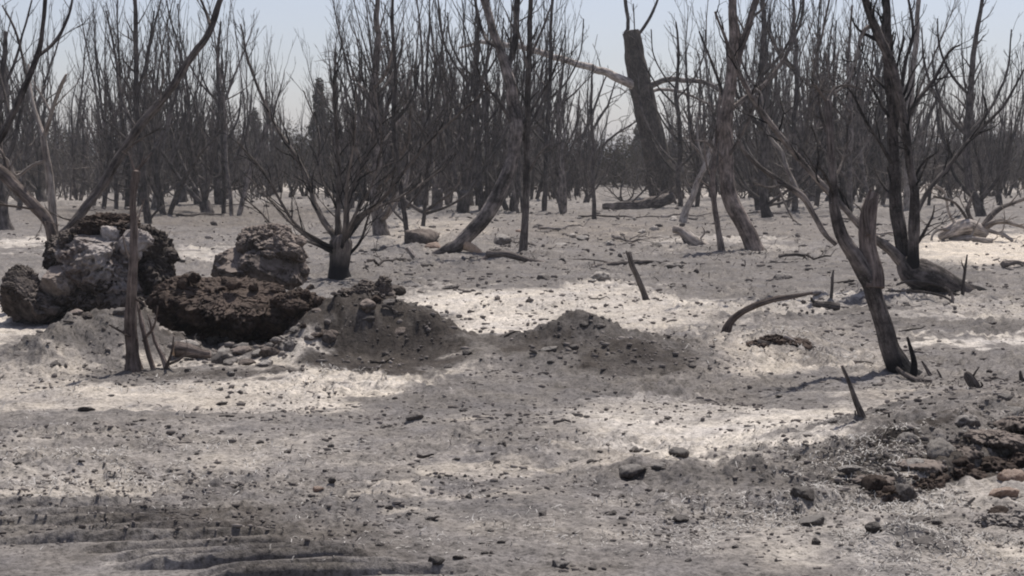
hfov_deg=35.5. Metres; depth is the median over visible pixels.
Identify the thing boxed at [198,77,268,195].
burnt tree
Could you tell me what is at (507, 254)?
fallen branch
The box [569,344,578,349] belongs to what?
stone
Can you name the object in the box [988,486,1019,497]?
stone
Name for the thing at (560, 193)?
burnt tree
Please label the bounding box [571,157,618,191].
burnt tree
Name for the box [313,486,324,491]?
stone
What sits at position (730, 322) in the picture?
arching branch
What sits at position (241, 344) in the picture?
stone
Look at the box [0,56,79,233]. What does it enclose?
pale dead tree
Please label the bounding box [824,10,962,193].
burnt tree
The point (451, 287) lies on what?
stone
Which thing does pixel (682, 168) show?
burnt tree
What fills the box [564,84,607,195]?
burnt tree
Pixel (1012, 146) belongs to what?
scorched shrub
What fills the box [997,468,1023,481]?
stone
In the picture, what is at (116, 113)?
burnt tree
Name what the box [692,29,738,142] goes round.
burnt tree
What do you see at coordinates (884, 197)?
burnt tree
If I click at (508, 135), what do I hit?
burnt tree
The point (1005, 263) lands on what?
fallen branch
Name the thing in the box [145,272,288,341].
peat block
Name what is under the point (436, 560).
stone
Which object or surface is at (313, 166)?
burnt tree
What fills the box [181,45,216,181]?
burnt tree
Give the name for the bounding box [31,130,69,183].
scorched shrub
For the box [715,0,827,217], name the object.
burnt tree
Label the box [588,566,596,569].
stone
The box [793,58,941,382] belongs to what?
burnt tree
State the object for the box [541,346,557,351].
stone
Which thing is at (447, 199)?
burnt tree
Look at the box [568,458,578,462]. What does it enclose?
stone
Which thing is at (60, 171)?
burnt tree
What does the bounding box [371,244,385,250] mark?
stone
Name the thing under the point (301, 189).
burnt tree
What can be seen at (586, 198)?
burnt tree
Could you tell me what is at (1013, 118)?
burnt tree
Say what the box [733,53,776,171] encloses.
burnt tree
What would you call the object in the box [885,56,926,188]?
burnt tree
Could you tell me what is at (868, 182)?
burnt tree
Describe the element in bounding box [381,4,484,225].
burnt tree
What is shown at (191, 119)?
burnt tree
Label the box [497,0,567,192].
burnt tree
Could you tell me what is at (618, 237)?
fallen branch
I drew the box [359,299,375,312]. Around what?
clod
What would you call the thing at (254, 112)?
conifer
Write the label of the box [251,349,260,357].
stone
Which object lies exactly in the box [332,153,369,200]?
burnt tree
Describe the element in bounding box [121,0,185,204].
burnt tree
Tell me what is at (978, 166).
burnt tree
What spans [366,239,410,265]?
fallen branch
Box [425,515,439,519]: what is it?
crust slab
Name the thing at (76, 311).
clod
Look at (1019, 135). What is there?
burnt tree
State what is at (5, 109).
burnt tree
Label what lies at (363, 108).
burnt tree
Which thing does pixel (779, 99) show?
burnt tree
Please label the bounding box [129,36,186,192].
burnt tree
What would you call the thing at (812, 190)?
burnt tree
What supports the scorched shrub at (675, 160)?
on the ground at (94, 550)
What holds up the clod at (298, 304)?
on the ground at (94, 550)
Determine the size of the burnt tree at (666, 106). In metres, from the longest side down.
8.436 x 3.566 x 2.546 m
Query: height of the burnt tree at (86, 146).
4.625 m
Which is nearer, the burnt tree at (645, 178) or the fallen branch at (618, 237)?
the fallen branch at (618, 237)
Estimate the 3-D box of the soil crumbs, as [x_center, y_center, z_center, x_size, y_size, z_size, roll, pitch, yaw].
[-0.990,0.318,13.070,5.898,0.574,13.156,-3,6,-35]
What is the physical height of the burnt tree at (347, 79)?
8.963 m
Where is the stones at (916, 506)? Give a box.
[0,324,1023,575]
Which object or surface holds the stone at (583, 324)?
on the ground at (94, 550)
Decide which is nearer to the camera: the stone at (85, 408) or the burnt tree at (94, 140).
the stone at (85, 408)
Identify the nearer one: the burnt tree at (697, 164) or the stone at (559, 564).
the stone at (559, 564)
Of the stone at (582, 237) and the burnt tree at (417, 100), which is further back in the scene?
the burnt tree at (417, 100)
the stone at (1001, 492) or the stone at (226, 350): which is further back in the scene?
the stone at (226, 350)
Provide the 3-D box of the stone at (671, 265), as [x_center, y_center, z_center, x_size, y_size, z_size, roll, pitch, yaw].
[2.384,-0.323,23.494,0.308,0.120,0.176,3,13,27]
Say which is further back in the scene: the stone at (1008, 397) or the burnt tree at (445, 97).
the burnt tree at (445, 97)
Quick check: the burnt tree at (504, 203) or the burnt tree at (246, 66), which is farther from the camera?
the burnt tree at (246, 66)
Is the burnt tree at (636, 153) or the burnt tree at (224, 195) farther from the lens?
the burnt tree at (636, 153)
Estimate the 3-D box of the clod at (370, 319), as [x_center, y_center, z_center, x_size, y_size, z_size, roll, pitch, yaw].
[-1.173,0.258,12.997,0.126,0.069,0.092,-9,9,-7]
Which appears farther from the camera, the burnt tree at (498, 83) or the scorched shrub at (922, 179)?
the scorched shrub at (922, 179)
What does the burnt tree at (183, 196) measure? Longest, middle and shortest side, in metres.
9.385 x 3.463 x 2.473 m
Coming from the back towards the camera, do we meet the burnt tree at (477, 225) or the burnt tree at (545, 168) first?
the burnt tree at (545, 168)
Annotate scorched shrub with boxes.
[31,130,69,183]
[47,121,99,180]
[218,117,265,179]
[241,119,282,162]
[275,117,312,180]
[530,126,574,172]
[588,134,643,186]
[615,127,643,180]
[634,132,691,183]
[669,125,708,184]
[921,140,960,181]
[972,118,1022,179]
[988,125,1023,172]
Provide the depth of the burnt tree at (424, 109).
84.48 m
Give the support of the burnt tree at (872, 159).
on the ground at (94, 550)
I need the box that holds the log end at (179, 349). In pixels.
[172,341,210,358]
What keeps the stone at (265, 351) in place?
on the ground at (94, 550)
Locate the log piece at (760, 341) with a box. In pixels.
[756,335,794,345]
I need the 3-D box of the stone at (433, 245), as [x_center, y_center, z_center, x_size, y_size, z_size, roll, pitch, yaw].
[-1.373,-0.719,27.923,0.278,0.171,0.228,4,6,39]
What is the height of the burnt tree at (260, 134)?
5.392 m
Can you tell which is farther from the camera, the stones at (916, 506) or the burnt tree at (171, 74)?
the burnt tree at (171, 74)
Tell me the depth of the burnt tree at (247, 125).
75.99 m
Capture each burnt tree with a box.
[0,0,31,201]
[0,0,47,229]
[0,0,53,201]
[0,0,95,143]
[0,122,63,240]
[1,40,46,186]
[2,25,56,167]
[3,3,79,209]
[5,167,47,204]
[10,47,33,142]
[10,67,70,191]
[10,119,80,171]
[14,52,56,160]
[19,54,50,194]
[22,6,55,189]
[35,98,89,185]
[43,52,79,200]
[45,76,92,186]
[48,0,120,195]
[54,113,81,187]
[55,62,95,200]
[55,82,94,182]
[60,82,135,192]
[68,0,125,192]
[69,83,99,190]
[71,3,127,205]
[73,105,109,178]
[74,20,150,208]
[75,1,139,208]
[83,0,141,187]
[89,0,204,205]
[90,0,186,223]
[93,0,182,209]
[112,22,244,214]
[112,64,149,141]
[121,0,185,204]
[121,0,232,215]
[121,0,246,209]
[122,55,164,180]
[123,26,162,189]
[125,46,174,181]
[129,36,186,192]
[146,12,190,183]
[147,0,238,204]
[150,0,221,205]
[156,0,214,201]
[164,96,246,184]
[174,1,280,204]
[179,1,255,213]
[179,10,264,192]
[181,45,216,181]
[190,59,216,173]
[191,0,296,215]
[196,2,260,180]
[198,70,263,198]
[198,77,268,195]
[222,1,282,191]
[229,103,288,185]
[230,8,265,174]
[230,113,278,193]
[244,75,290,192]
[246,26,288,195]
[251,93,265,181]
[255,154,286,195]
[259,85,287,193]
[269,105,313,196]
[276,79,329,195]
[287,29,332,196]
[290,138,303,194]
[294,100,330,193]
[301,0,367,194]
[301,144,318,191]
[303,153,345,197]
[308,49,384,178]
[312,1,400,194]
[312,29,383,208]
[313,84,331,180]
[316,55,390,158]
[316,87,400,186]
[318,47,417,197]
[320,0,373,207]
[322,0,387,200]
[325,10,402,208]
[327,52,385,163]
[332,0,447,208]
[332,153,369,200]
[336,9,411,205]
[341,0,465,233]
[347,0,420,235]
[348,0,420,200]
[361,56,432,175]
[362,0,459,206]
[367,2,437,173]
[367,36,484,176]
[379,50,424,179]
[380,0,461,205]
[381,0,546,212]
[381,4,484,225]
[385,43,462,182]
[386,28,425,163]
[387,27,462,196]
[397,0,517,208]
[406,1,549,210]
[407,0,460,204]
[423,0,600,205]
[424,31,462,181]
[431,0,580,254]
[432,0,533,210]
[443,79,501,181]
[446,39,497,191]
[447,0,505,199]
[449,48,543,194]
[453,155,502,199]
[454,34,492,173]
[471,37,530,168]
[482,20,521,167]
[483,1,521,189]
[483,19,522,212]
[493,0,526,199]
[493,0,575,251]
[496,0,566,137]
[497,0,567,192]
[497,0,595,210]
[515,0,572,191]
[519,23,561,177]
[520,16,548,176]
[522,0,587,191]
[530,0,582,198]
[530,15,563,183]
[530,145,569,198]
[533,23,584,213]
[536,34,635,193]
[550,82,569,166]
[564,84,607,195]
[569,98,590,186]
[570,42,615,183]
[570,117,606,196]
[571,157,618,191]
[574,60,631,202]
[575,104,616,185]
[590,64,596,219]
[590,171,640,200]
[599,142,634,188]
[618,156,645,189]
[621,161,644,187]
[622,0,724,206]
[623,121,676,186]
[626,50,684,163]
[631,155,647,190]
[635,161,683,193]
[639,166,690,195]
[643,161,691,195]
[650,173,707,202]
[657,46,751,183]
[657,91,709,188]
[658,75,733,192]
[660,66,689,180]
[664,0,751,206]
[664,78,750,197]
[668,0,804,250]
[690,86,726,251]
[691,30,717,176]
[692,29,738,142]
[694,0,792,175]
[700,2,777,188]
[703,62,804,196]
[704,3,786,209]
[709,0,796,196]
[714,0,1023,292]
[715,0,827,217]
[716,0,791,200]
[725,44,772,189]
[733,0,759,183]
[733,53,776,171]
[734,25,803,179]
[737,53,874,187]
[742,0,808,176]
[750,1,804,182]
[752,4,789,188]
[753,1,828,207]
[756,0,842,210]
[757,0,824,189]
[759,0,926,199]
[765,0,874,201]
[768,0,853,206]
[769,143,823,193]
[771,0,793,180]
[774,0,856,206]
[778,10,815,159]
[784,0,880,194]
[787,26,840,186]
[787,27,885,192]
[789,37,835,167]
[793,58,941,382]
[799,0,883,210]
[805,0,899,155]
[815,0,920,200]
[817,1,884,207]
[821,31,888,194]
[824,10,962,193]
[835,0,917,196]
[839,62,931,186]
[840,0,876,169]
[842,0,924,201]
[842,3,940,175]
[850,1,915,197]
[852,161,888,199]
[867,0,960,204]
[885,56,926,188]
[886,87,935,168]
[891,24,967,189]
[903,0,920,209]
[903,43,962,204]
[903,48,957,195]
[907,0,1022,216]
[912,106,949,189]
[914,122,940,187]
[914,142,937,194]
[916,111,971,187]
[922,18,977,206]
[925,96,945,186]
[931,63,962,161]
[933,133,972,196]
[943,0,1022,204]
[943,44,996,181]
[943,66,997,186]
[943,79,990,197]
[950,28,1001,184]
[952,76,1009,189]
[956,171,1012,204]
[958,58,1023,195]
[958,88,981,185]
[963,35,1019,179]
[974,42,1023,186]
[981,57,1023,204]
[995,93,1023,195]
[1004,92,1023,146]
[1020,138,1023,187]
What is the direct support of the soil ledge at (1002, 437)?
on the ground at (94, 550)
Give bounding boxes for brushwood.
[1,120,1023,202]
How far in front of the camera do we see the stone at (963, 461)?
7.95 m
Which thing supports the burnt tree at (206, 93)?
on the ground at (94, 550)
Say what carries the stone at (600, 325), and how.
on the ground at (94, 550)
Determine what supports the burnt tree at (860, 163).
on the ground at (94, 550)
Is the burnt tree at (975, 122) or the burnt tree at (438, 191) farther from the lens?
the burnt tree at (975, 122)
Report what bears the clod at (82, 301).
on the ground at (94, 550)
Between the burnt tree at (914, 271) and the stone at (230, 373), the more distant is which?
the burnt tree at (914, 271)
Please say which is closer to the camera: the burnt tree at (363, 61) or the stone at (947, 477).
the stone at (947, 477)
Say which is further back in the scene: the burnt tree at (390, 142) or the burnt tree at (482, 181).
the burnt tree at (482, 181)
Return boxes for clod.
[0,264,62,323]
[39,265,77,297]
[51,288,146,317]
[70,309,83,315]
[77,311,91,318]
[113,307,124,315]
[264,334,318,351]
[279,287,325,326]
[289,326,297,332]
[306,284,314,288]
[312,332,322,337]
[321,330,336,343]
[328,329,338,335]
[337,275,396,298]
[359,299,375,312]
[362,316,374,322]
[371,295,381,302]
[382,299,397,304]
[392,285,405,295]
[395,327,404,334]
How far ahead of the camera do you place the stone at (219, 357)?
12.65 m
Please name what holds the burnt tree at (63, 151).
on the ground at (94, 550)
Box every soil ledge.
[851,416,1023,485]
[868,451,1023,503]
[938,508,1023,532]
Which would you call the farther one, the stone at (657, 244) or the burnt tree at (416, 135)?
the burnt tree at (416, 135)
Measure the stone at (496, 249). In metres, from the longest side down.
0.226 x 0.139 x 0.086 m
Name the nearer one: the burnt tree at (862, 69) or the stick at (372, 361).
the stick at (372, 361)
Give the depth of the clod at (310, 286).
20.19 m
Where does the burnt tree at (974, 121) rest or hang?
on the ground at (94, 550)
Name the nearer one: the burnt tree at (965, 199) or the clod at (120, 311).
the clod at (120, 311)
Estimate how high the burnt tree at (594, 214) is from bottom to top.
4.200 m
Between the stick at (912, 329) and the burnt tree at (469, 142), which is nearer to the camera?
the stick at (912, 329)
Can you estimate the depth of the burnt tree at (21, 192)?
16.33 m
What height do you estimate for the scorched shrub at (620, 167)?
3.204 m
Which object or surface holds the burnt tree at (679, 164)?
on the ground at (94, 550)
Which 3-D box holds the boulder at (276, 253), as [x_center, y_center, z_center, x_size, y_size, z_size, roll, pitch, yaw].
[-2.554,-0.315,16.330,1.022,0.692,0.985,0,5,0]
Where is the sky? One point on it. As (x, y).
(604, 18)
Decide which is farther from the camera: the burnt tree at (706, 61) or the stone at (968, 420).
the burnt tree at (706, 61)
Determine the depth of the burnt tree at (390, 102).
85.49 m
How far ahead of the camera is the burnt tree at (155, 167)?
46.75 m
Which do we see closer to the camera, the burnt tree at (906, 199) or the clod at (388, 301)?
the clod at (388, 301)
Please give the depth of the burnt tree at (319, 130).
76.95 m
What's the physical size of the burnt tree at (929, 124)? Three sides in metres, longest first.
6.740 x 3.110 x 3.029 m
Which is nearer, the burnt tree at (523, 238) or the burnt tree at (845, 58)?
the burnt tree at (523, 238)
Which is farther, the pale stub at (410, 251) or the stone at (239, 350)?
the pale stub at (410, 251)
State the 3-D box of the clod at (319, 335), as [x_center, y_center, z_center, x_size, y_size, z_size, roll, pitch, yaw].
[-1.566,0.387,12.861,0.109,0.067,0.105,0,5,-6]
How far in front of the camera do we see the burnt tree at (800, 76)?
86.17 m
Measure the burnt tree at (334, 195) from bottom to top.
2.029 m
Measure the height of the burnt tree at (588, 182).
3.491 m
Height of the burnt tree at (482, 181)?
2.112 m
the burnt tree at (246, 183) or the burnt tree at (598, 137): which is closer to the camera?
the burnt tree at (246, 183)
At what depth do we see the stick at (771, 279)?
21.56 m
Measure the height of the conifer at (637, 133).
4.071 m
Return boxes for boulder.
[42,212,180,295]
[210,223,309,289]
[404,228,439,243]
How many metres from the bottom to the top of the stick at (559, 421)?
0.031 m
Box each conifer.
[243,107,276,161]
[287,77,332,176]
[626,124,641,164]
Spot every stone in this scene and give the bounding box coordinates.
[50,361,61,366]
[78,406,95,410]
[180,339,199,346]
[206,336,220,344]
[211,351,229,363]
[216,401,227,405]
[217,348,229,352]
[223,357,237,362]
[223,359,235,365]
[227,371,234,375]
[230,346,251,354]
[232,342,248,347]
[238,359,255,365]
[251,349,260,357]
[257,360,271,366]
[259,346,279,357]
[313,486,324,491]
[328,477,335,483]
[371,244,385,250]
[375,542,384,545]
[385,505,393,509]
[406,411,423,420]
[425,242,440,247]
[428,556,444,564]
[442,285,459,288]
[452,554,465,558]
[462,350,471,354]
[465,493,471,498]
[489,246,501,250]
[494,234,511,244]
[498,440,506,446]
[536,273,549,279]
[538,510,546,515]
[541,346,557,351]
[552,560,570,568]
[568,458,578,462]
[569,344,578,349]
[576,235,588,240]
[579,322,588,326]
[586,459,599,463]
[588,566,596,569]
[590,271,610,279]
[596,323,605,327]
[606,240,614,245]
[609,510,616,515]
[618,464,646,478]
[629,446,639,452]
[649,226,659,230]
[650,462,666,469]
[652,242,661,246]
[664,262,683,268]
[668,447,689,457]
[672,514,689,521]
[688,216,697,219]
[773,272,792,278]
[790,452,800,460]
[790,486,813,500]
[795,515,824,525]
[811,537,820,544]
[828,418,837,422]
[837,465,863,473]
[860,474,887,492]
[864,521,881,533]
[866,455,881,461]
[875,406,890,411]
[893,483,916,501]
[896,432,918,443]
[905,458,924,464]
[914,535,934,544]
[931,518,942,524]
[936,473,951,481]
[951,456,970,466]
[954,414,980,427]
[981,456,991,461]
[987,505,1008,513]
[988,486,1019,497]
[997,394,1012,400]
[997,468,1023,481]
[1008,406,1023,414]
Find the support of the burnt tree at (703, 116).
on the ground at (94, 550)
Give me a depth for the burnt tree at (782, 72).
87.86 m
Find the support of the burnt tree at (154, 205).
on the ground at (94, 550)
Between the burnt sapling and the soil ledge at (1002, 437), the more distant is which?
the burnt sapling
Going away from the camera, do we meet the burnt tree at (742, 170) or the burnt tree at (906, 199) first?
the burnt tree at (906, 199)
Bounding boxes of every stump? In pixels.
[964,367,982,387]
[1019,370,1023,381]
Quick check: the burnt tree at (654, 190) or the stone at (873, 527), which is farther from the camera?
the burnt tree at (654, 190)
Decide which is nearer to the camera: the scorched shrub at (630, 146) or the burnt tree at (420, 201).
the burnt tree at (420, 201)
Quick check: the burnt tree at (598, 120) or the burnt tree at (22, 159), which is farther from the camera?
the burnt tree at (598, 120)
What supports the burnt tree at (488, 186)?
on the ground at (94, 550)
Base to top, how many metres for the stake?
0.624 m
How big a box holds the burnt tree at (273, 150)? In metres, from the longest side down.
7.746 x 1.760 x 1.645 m
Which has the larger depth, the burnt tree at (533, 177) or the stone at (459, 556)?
the burnt tree at (533, 177)
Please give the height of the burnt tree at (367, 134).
6.385 m
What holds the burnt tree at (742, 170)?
on the ground at (94, 550)
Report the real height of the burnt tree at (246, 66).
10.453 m
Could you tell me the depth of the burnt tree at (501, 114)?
79.44 m
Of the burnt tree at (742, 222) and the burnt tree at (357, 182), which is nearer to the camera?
the burnt tree at (742, 222)
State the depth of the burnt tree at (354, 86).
58.65 m
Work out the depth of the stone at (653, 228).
35.97 m
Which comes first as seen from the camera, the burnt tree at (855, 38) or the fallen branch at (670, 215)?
the fallen branch at (670, 215)
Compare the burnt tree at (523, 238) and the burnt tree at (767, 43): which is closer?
the burnt tree at (523, 238)
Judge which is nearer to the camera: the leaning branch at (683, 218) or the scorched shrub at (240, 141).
the leaning branch at (683, 218)
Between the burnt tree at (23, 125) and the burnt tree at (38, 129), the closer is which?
the burnt tree at (23, 125)
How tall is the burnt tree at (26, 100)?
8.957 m
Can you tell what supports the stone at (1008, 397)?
on the ground at (94, 550)
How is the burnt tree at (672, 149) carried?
on the ground at (94, 550)
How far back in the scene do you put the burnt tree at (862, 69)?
70.52 m
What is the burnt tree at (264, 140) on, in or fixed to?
on the ground at (94, 550)
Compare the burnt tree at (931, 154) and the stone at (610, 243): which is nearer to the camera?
the stone at (610, 243)
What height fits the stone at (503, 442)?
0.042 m
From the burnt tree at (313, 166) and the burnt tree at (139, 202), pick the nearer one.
the burnt tree at (139, 202)
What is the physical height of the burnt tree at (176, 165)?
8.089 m
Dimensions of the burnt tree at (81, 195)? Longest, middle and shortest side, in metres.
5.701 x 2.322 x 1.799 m
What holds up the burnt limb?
attached to the burnt tree at (864, 260)
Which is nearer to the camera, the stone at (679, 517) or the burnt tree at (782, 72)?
the stone at (679, 517)
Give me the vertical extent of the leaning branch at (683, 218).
3.192 m
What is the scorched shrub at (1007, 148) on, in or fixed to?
on the ground at (94, 550)
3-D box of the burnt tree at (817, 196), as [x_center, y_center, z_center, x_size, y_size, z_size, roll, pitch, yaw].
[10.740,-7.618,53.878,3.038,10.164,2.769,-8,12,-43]
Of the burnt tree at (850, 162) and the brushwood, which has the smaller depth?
the burnt tree at (850, 162)
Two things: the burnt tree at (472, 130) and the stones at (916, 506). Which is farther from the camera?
the burnt tree at (472, 130)
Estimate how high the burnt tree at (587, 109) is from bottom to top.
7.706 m
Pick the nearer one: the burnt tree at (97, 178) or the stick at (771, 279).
the stick at (771, 279)
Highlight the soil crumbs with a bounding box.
[14,291,1022,529]
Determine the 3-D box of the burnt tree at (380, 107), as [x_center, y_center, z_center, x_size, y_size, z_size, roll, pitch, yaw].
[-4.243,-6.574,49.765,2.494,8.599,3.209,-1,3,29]
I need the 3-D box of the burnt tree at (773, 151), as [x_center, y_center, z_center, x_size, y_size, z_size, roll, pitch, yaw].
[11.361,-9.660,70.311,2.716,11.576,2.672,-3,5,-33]
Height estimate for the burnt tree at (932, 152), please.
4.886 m
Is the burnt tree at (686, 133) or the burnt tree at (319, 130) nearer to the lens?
the burnt tree at (319, 130)
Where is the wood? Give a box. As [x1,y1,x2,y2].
[8,43,1022,178]
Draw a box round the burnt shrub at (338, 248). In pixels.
[203,8,499,279]
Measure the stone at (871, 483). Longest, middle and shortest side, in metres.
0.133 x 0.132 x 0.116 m
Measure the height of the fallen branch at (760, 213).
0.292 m
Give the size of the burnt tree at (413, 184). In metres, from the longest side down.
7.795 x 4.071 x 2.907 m
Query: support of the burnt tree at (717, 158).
on the ground at (94, 550)
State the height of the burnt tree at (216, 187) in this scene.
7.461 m
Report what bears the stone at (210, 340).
on the ground at (94, 550)
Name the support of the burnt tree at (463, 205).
on the ground at (94, 550)
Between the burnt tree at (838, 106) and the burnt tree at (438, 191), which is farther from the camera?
the burnt tree at (838, 106)
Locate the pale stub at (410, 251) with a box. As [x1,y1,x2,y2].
[405,246,420,258]
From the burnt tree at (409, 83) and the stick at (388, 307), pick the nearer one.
the stick at (388, 307)
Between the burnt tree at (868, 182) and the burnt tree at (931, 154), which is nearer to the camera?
the burnt tree at (868, 182)
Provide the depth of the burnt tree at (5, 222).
36.42 m
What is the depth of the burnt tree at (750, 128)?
85.20 m
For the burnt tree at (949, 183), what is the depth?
54.87 m
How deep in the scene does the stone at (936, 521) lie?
7.04 m
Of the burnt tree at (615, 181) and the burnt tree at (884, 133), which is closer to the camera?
the burnt tree at (884, 133)
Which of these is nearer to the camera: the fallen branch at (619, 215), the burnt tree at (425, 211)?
the burnt tree at (425, 211)
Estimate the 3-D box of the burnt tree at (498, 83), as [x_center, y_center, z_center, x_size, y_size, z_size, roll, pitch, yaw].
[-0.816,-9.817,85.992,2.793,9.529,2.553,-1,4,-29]
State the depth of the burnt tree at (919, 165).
63.95 m
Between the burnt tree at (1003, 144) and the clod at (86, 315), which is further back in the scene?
the burnt tree at (1003, 144)
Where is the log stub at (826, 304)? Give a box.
[810,297,839,309]
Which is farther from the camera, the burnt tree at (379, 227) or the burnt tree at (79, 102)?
the burnt tree at (79, 102)
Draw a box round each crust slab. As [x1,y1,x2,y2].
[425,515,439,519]
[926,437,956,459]
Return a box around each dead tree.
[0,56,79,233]
[44,0,222,232]
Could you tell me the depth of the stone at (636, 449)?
8.72 m
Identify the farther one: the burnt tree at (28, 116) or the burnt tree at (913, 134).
the burnt tree at (913, 134)
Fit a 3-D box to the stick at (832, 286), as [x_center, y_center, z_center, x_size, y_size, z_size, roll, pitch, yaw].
[3.652,-0.021,18.105,0.125,0.370,0.040,2,5,22]
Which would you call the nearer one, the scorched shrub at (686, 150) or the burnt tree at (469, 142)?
the burnt tree at (469, 142)
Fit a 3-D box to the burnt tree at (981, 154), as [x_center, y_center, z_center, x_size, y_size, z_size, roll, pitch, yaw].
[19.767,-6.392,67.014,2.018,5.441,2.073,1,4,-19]
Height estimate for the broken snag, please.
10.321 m
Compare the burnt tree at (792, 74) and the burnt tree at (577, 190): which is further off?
the burnt tree at (792, 74)
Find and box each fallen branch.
[175,212,228,216]
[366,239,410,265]
[480,250,543,261]
[538,220,588,229]
[573,259,662,265]
[578,214,661,217]
[611,231,653,242]
[661,210,712,217]
[746,211,786,213]
[778,245,837,259]
[876,226,907,235]
[885,287,954,302]
[1000,260,1023,267]
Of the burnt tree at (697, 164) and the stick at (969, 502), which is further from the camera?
the burnt tree at (697, 164)
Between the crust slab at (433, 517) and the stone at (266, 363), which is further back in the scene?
the stone at (266, 363)
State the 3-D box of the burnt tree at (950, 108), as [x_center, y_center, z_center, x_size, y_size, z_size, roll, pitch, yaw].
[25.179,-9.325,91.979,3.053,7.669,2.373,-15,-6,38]
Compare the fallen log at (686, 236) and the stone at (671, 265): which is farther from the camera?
the fallen log at (686, 236)
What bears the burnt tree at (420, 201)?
on the ground at (94, 550)
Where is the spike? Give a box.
[840,365,866,417]
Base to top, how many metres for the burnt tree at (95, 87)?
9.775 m
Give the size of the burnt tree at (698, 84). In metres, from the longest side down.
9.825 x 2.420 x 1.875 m
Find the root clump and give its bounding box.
[918,170,1023,242]
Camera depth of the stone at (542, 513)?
7.12 m
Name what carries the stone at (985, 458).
on the soil ledge at (1013, 460)
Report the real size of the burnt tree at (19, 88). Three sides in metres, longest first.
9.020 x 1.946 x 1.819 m
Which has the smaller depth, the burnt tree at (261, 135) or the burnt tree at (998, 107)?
the burnt tree at (998, 107)
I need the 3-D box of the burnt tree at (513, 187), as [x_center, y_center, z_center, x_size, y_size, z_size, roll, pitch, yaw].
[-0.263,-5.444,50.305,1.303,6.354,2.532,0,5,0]
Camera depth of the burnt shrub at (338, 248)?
21.84 m
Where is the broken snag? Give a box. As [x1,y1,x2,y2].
[459,0,724,198]
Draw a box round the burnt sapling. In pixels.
[105,146,199,371]
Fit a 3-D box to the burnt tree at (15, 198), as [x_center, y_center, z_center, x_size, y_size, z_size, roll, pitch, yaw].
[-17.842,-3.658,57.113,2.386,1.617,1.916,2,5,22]
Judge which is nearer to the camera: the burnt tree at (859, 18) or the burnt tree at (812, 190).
the burnt tree at (812, 190)
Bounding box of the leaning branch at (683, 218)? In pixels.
[679,109,714,222]
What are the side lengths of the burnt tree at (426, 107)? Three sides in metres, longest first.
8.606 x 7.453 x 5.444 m
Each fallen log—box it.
[602,181,675,209]
[672,226,708,245]
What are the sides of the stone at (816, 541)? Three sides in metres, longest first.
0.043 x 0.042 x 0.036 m
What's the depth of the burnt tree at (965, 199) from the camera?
57.09 m
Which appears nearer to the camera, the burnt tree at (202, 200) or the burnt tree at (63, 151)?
the burnt tree at (202, 200)
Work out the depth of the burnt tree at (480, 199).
50.07 m
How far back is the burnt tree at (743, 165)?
67.63 m
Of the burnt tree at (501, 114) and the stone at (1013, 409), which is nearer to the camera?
the stone at (1013, 409)
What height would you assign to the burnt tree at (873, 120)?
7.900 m
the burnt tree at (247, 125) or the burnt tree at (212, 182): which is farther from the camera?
the burnt tree at (212, 182)
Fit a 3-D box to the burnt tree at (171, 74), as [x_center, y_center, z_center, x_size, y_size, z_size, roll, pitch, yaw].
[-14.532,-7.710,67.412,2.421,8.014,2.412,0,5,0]
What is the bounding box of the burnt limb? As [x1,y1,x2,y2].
[738,82,837,245]
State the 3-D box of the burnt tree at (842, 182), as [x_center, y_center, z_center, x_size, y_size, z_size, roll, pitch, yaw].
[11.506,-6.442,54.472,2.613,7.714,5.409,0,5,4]
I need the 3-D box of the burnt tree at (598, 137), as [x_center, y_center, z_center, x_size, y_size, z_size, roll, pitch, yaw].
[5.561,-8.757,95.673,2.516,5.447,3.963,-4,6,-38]
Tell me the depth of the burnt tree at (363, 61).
65.97 m
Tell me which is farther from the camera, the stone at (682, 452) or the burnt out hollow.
the burnt out hollow
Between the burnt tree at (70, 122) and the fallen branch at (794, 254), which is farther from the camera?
the burnt tree at (70, 122)
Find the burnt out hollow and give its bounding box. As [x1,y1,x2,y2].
[746,334,812,349]
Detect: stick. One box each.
[370,357,391,363]
[382,304,403,312]
[417,454,433,458]
[553,419,570,423]
[766,278,784,280]
[830,270,833,298]
[834,279,853,282]
[848,360,873,363]
[899,326,924,331]
[902,349,931,352]
[961,255,967,295]
[964,497,975,506]
[988,376,1008,380]
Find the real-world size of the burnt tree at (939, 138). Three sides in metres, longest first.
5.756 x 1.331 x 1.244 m
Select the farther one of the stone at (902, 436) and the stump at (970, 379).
the stump at (970, 379)
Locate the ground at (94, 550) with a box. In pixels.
[0,166,1023,575]
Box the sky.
[0,0,1023,157]
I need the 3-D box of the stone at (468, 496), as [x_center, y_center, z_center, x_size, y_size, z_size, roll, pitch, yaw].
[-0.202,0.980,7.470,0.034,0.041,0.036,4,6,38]
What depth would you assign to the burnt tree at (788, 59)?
88.98 m
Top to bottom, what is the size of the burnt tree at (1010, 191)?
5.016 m
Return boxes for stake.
[626,251,649,299]
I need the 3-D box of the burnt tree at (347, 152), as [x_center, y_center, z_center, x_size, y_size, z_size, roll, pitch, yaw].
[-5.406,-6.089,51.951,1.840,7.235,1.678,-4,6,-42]
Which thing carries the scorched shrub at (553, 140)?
on the ground at (94, 550)
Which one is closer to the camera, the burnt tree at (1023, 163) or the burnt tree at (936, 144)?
the burnt tree at (936, 144)
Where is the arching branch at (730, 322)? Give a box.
[721,292,812,332]
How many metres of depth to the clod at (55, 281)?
15.47 m

